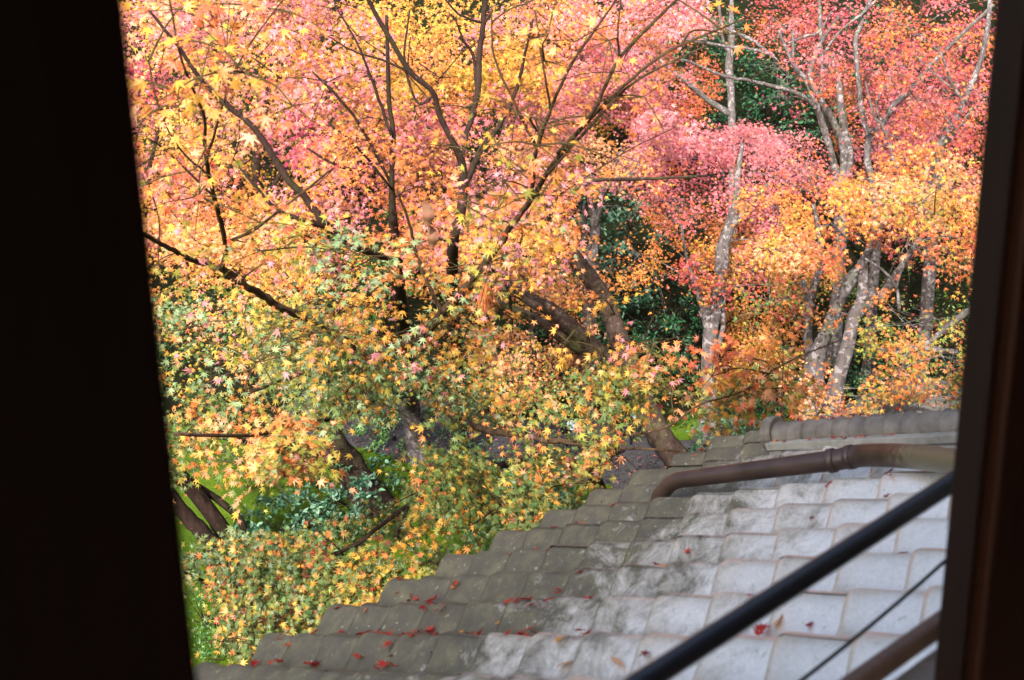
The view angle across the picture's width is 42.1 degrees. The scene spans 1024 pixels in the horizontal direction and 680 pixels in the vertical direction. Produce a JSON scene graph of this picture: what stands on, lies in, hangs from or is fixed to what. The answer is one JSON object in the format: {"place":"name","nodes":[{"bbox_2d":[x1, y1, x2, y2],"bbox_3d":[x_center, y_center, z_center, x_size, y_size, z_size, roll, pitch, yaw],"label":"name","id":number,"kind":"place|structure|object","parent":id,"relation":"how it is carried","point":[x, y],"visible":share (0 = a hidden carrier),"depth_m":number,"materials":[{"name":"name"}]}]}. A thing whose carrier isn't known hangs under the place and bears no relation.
{"place":"outdoors","nodes":[
{"label":"outdoors","id":0,"kind":"place"},
{"bbox_2d":[262,386,701,488],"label":"path","id":1,"kind":"structure","parent":0,"point":[647,459],"depth_m":12.80,"materials":[{"name":"grey stone"}]},
{"bbox_2d":[124,0,996,665],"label":"ground","id":2,"kind":"structure","parent":0,"point":[912,282],"depth_m":17.29,"materials":[{"name":"plant"}]},
{"bbox_2d":[156,274,254,633],"bbox_3d":[-2.141,1.136,8.946,0.970,2.584,3.249,-6,19,-15],"label":"maple tree","id":3,"kind":"object","parent":2,"relation":"on","point":[201,497],"visible":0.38,"depth_m":9.77,"materials":[{"name":"yellow plant"}]},
{"bbox_2d":[188,558,400,664],"bbox_3d":[-1.500,1.907,9.406,2.069,0.629,1.152,-8,19,-18],"label":"boxwood shrub","id":4,"kind":"object","parent":2,"relation":"on","point":[205,624],"visible":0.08,"depth_m":9.23,"materials":[{"name":"green plant"}]},
{"bbox_2d":[159,204,430,374],"bbox_3d":[-2.487,-0.607,15.033,3.326,1.636,1.783,-6,19,-15],"label":"evergreen shrub","id":5,"kind":"object","parent":2,"relation":"on","point":[349,288],"visible":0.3,"depth_m":15.12,"materials":[{"name":"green plant"}]},
{"bbox_2d":[166,284,429,515],"bbox_3d":[-1.675,0.792,10.013,2.321,2.554,2.858,-1,18,0],"label":"maple tree","id":6,"kind":"object","parent":2,"relation":"on","point":[357,461],"visible":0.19,"depth_m":9.92,"materials":[{"name":"yellow plant"}]},
{"bbox_2d":[127,0,469,326],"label":"maple tree","id":7,"kind":"object","parent":2,"relation":"on","point":[256,165],"visible":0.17,"depth_m":16.71,"materials":[{"name":"orange plant"}]},
{"bbox_2d":[125,0,473,392],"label":"maple tree","id":8,"kind":"object","parent":2,"relation":"on","point":[346,134],"visible":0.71,"depth_m":9.68,"materials":[{"name":"orange plant"}]},
{"bbox_2d":[200,447,401,573],"bbox_3d":[-1.562,1.400,10.789,0.982,0.715,2.134,15,24,40],"label":"camellia shrub","id":9,"kind":"object","parent":2,"relation":"on","point":[334,495],"visible":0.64,"depth_m":10.70,"materials":[{"name":"green plant"}]},
{"bbox_2d":[350,369,439,453],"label":"evergreen shrub","id":10,"kind":"object","parent":2,"relation":"on","point":[381,441],"visible":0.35,"depth_m":12.88,"materials":[{"name":"green plant"}]},
{"bbox_2d":[184,411,637,665],"bbox_3d":[0.050,1.246,8.198,2.460,2.760,4.978,14,24,39],"label":"maple tree","id":11,"kind":"object","parent":2,"relation":"on","point":[516,504],"visible":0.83,"depth_m":6.69,"materials":[{"name":"yellow plant"}]},
{"bbox_2d":[124,0,839,535],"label":"maple tree","id":12,"kind":"object","parent":2,"relation":"on","point":[286,444],"visible":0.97,"depth_m":6.21,"materials":[{"name":"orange plant"}]},
{"bbox_2d":[422,201,434,227],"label":"withered leaf","id":13,"kind":"object","parent":12,"relation":"hanging from","point":[428,214],"visible":0.99,"depth_m":5.21,"materials":[{"name":"orange plant"}]},
{"bbox_2d":[427,225,438,248],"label":"withered leaf","id":14,"kind":"object","parent":12,"relation":"hanging from","point":[433,237],"visible":0.97,"depth_m":5.31,"materials":[{"name":"orange plant"}]},
{"bbox_2d":[471,283,500,318],"bbox_3d":[-0.110,-0.185,6.226,0.097,0.171,0.150,12,23,35],"label":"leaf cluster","id":15,"kind":"object","parent":12,"relation":"hanging from","point":[485,304],"visible":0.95,"depth_m":6.21,"materials":[{"name":"orange plant"}]},
{"bbox_2d":[245,0,721,453],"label":"maple tree","id":16,"kind":"object","parent":2,"relation":"on","point":[535,82],"visible":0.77,"depth_m":10.22,"materials":[{"name":"orange plant"}]},
{"bbox_2d":[408,426,581,518],"bbox_3d":[-0.135,1.152,11.489,1.476,0.687,1.594,-1,18,0],"label":"evergreen shrub","id":17,"kind":"object","parent":2,"relation":"on","point":[473,443],"visible":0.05,"depth_m":11.48,"materials":[{"name":"green plant"}]},
{"bbox_2d":[0,0,1023,679],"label":"temple house","id":18,"kind":"structure","parent":2,"relation":"on","point":[92,574],"depth_m":0.65,"materials":[{"name":"brown wood"}]},
{"bbox_2d":[196,431,954,679],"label":"tiled roof","id":19,"kind":"structure","parent":18,"relation":"attached to","point":[741,539],"depth_m":3.32,"materials":[{"name":"tile"}]},
{"bbox_2d":[250,659,261,667],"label":"fallen leaf","id":20,"kind":"object","parent":19,"relation":"on","point":[253,663],"visible":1,"depth_m":3.78,"materials":[{"name":"red plant"}]},
{"bbox_2d":[373,659,388,668],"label":"fallen leaf","id":21,"kind":"object","parent":19,"relation":"on","point":[382,663],"visible":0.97,"depth_m":3.29,"materials":[{"name":"red plant"}]},
{"bbox_2d":[610,656,622,665],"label":"fallen leaf","id":22,"kind":"object","parent":19,"relation":"on","point":[615,660],"visible":1,"depth_m":2.69,"materials":[{"name":"brown plant"}]},
{"bbox_2d":[638,650,649,656],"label":"fallen leaf","id":23,"kind":"object","parent":19,"relation":"on","point":[644,652],"visible":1,"depth_m":2.64,"materials":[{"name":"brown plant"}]},
{"bbox_2d":[753,624,765,635],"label":"fallen leaf","id":24,"kind":"object","parent":19,"relation":"on","point":[762,628],"visible":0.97,"depth_m":2.64,"materials":[{"name":"red plant"}]},
{"bbox_2d":[754,621,769,628],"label":"fallen leaf","id":25,"kind":"object","parent":19,"relation":"on","point":[765,626],"visible":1,"depth_m":2.66,"materials":[{"name":"red plant"}]},
{"bbox_2d":[650,443,954,500],"bbox_3d":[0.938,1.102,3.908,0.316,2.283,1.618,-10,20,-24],"label":"drain pipe","id":26,"kind":"object","parent":19,"relation":"on","point":[936,459],"visible":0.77,"depth_m":3.85,"materials":[{"name":"brown metal"}]},
{"bbox_2d":[759,408,958,454],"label":"roof ridge","id":27,"kind":"structure","parent":19,"relation":"on","point":[932,428],"depth_m":4.16,"materials":[{"name":"tile"}]},
{"bbox_2d":[622,470,952,679],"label":"handrail","id":28,"kind":"object","parent":18,"relation":"attached to","point":[689,652],"visible":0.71,"depth_m":1.52,"materials":[{"name":"black metal"}]},
{"bbox_2d":[799,559,944,679],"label":"cable","id":29,"kind":"object","parent":18,"relation":"attached to","point":[870,625],"visible":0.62,"depth_m":1.79,"materials":[{"name":"black rubber"}]},
{"bbox_2d":[397,233,627,412],"bbox_3d":[-0.075,-0.205,14.712,2.823,1.641,3.166,-1,18,0],"label":"evergreen shrub","id":30,"kind":"object","parent":2,"relation":"on","point":[536,328],"visible":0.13,"depth_m":15.05,"materials":[{"name":"green plant"}]},
{"bbox_2d":[460,487,585,554],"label":"evergreen shrub","id":31,"kind":"object","parent":2,"relation":"on","point":[485,524],"visible":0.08,"depth_m":10.26,"materials":[{"name":"green plant"}]},
{"bbox_2d":[377,0,728,315],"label":"maple tree","id":32,"kind":"object","parent":2,"relation":"on","point":[628,109],"visible":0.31,"depth_m":17.54,"materials":[{"name":"orange plant"}]},
{"bbox_2d":[560,419,575,456],"bbox_3d":[0.524,0.936,12.292,0.118,0.442,0.163,-12,21,-29],"label":"garden floodlight","id":33,"kind":"object","parent":2,"relation":"on","point":[565,431],"visible":0.46,"depth_m":12.21,"materials":[{"name":"black metal"}]},
{"bbox_2d":[429,173,716,469],"bbox_3d":[0.576,-0.195,11.850,2.533,3.190,4.257,-1,18,0],"label":"maple tree","id":34,"kind":"object","parent":2,"relation":"on","point":[591,280],"visible":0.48,"depth_m":11.76,"materials":[{"name":"brown plant"}]},
{"bbox_2d":[498,78,711,412],"bbox_3d":[0.904,-0.958,13.518,2.070,3.525,3.036,-1,18,0],"label":"maple tree","id":35,"kind":"object","parent":2,"relation":"on","point":[594,215],"visible":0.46,"depth_m":13.04,"materials":[{"name":"orange plant"}]},
{"bbox_2d":[535,163,675,343],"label":"evergreen tree","id":36,"kind":"object","parent":2,"relation":"on","point":[607,247],"visible":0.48,"depth_m":15.61,"materials":[{"name":"green plant"}]},
{"bbox_2d":[624,412,635,444],"bbox_3d":[1.146,0.831,12.649,0.118,0.392,0.163,-12,21,-29],"label":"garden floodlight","id":37,"kind":"object","parent":2,"relation":"on","point":[631,426],"visible":0.23,"depth_m":12.63,"materials":[{"name":"black metal"}]},
{"bbox_2d":[497,0,829,249],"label":"maple tree","id":38,"kind":"object","parent":2,"relation":"on","point":[729,112],"visible":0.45,"depth_m":16.94,"materials":[{"name":"pink plant"}]},
{"bbox_2d":[576,239,755,405],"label":"evergreen tree","id":39,"kind":"object","parent":2,"relation":"on","point":[674,326],"visible":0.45,"depth_m":14.54,"materials":[{"name":"green plant"}]},
{"bbox_2d":[599,109,851,423],"bbox_3d":[2.307,-0.762,13.780,2.751,3.004,3.851,-1,18,0],"label":"maple tree","id":40,"kind":"object","parent":2,"relation":"on","point":[712,313],"visible":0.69,"depth_m":13.40,"materials":[{"name":"pink plant"}]},
{"bbox_2d":[692,417,761,451],"bbox_3d":[2.170,0.928,12.439,0.864,0.521,0.657,-8,19,-19],"label":"garden rock","id":41,"kind":"object","parent":2,"relation":"on","point":[708,435],"visible":0.08,"depth_m":12.27,"materials":[{"name":"stone"}]},
{"bbox_2d":[616,0,857,149],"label":"evergreen tree","id":42,"kind":"object","parent":2,"relation":"on","point":[753,103],"visible":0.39,"depth_m":21.02,"materials":[{"name":"green plant"}]},
{"bbox_2d":[675,373,807,451],"bbox_3d":[2.215,0.793,11.942,1.398,0.976,1.122,-10,20,-24],"label":"evergreen shrub","id":43,"kind":"object","parent":2,"relation":"on","point":[695,447],"visible":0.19,"depth_m":11.89,"materials":[{"name":"green plant"}]},
{"bbox_2d":[666,0,940,366],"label":"maple tree","id":44,"kind":"object","parent":2,"relation":"on","point":[817,102],"visible":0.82,"depth_m":13.90,"materials":[{"name":"pink plant"}]},
{"bbox_2d":[721,142,980,419],"bbox_3d":[3.046,-0.137,11.258,2.540,3.333,3.370,3,19,13],"label":"maple tree","id":45,"kind":"object","parent":2,"relation":"on","point":[809,293],"visible":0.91,"depth_m":10.80,"materials":[{"name":"orange plant"}]},
{"bbox_2d":[757,340,960,420],"bbox_3d":[3.583,0.439,12.958,2.454,0.961,1.337,4,19,16],"label":"evergreen shrub","id":46,"kind":"object","parent":2,"relation":"on","point":[855,377],"visible":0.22,"depth_m":12.84,"materials":[{"name":"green plant"}]},
{"bbox_2d":[749,0,990,277],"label":"maple tree","id":47,"kind":"object","parent":2,"relation":"on","point":[892,124],"visible":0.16,"depth_m":17.54,"materials":[{"name":"leaf"},{"name":"pale bark"}]},
{"bbox_2d":[783,5,971,179],"bbox_3d":[4.868,-3.359,18.611,2.796,2.599,1.945,-8,20,-20],"label":"evergreen tree","id":48,"kind":"object","parent":2,"relation":"on","point":[808,105],"visible":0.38,"depth_m":18.16,"materials":[{"name":"green plant"}]},
{"bbox_2d":[796,235,967,418],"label":"maple tree","id":49,"kind":"object","parent":2,"relation":"on","point":[862,306],"visible":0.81,"depth_m":10.60,"materials":[{"name":"orange plant"}]},
{"bbox_2d":[804,0,995,380],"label":"maple tree","id":50,"kind":"object","parent":2,"relation":"on","point":[874,271],"visible":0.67,"depth_m":13.62,"materials":[{"name":"pink plant"}]},
{"bbox_2d":[841,377,960,416],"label":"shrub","id":51,"kind":"object","parent":2,"relation":"on","point":[888,407],"visible":0.09,"depth_m":11.93,"materials":[{"name":"plant"}]},
{"bbox_2d":[843,245,970,344],"bbox_3d":[4.667,-0.492,15.260,1.995,1.044,2.182,-1,18,0],"label":"evergreen shrub","id":52,"kind":"object","parent":2,"relation":"on","point":[895,300],"visible":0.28,"depth_m":15.16,"materials":[{"name":"green plant"}]},
{"bbox_2d":[883,399,956,414],"bbox_3d":[3.765,0.945,11.950,1.183,0.940,1.182,11,22,32],"label":"garden rock","id":53,"kind":"object","parent":2,"relation":"on","point":[914,408],"visible":0.06,"depth_m":11.70,"materials":[{"name":"stone"}]},
{"bbox_2d":[871,0,991,378],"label":"maple tree","id":54,"kind":"object","parent":2,"relation":"on","point":[928,290],"visible":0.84,"depth_m":12.23,"materials":[{"name":"orange plant"}]},
{"bbox_2d":[152,144,975,658],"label":"leaf litter","id":55,"kind":"object","parent":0,"point":[550,340],"visible":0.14,"depth_m":15.41,"materials":[{"name":"brown plant"}]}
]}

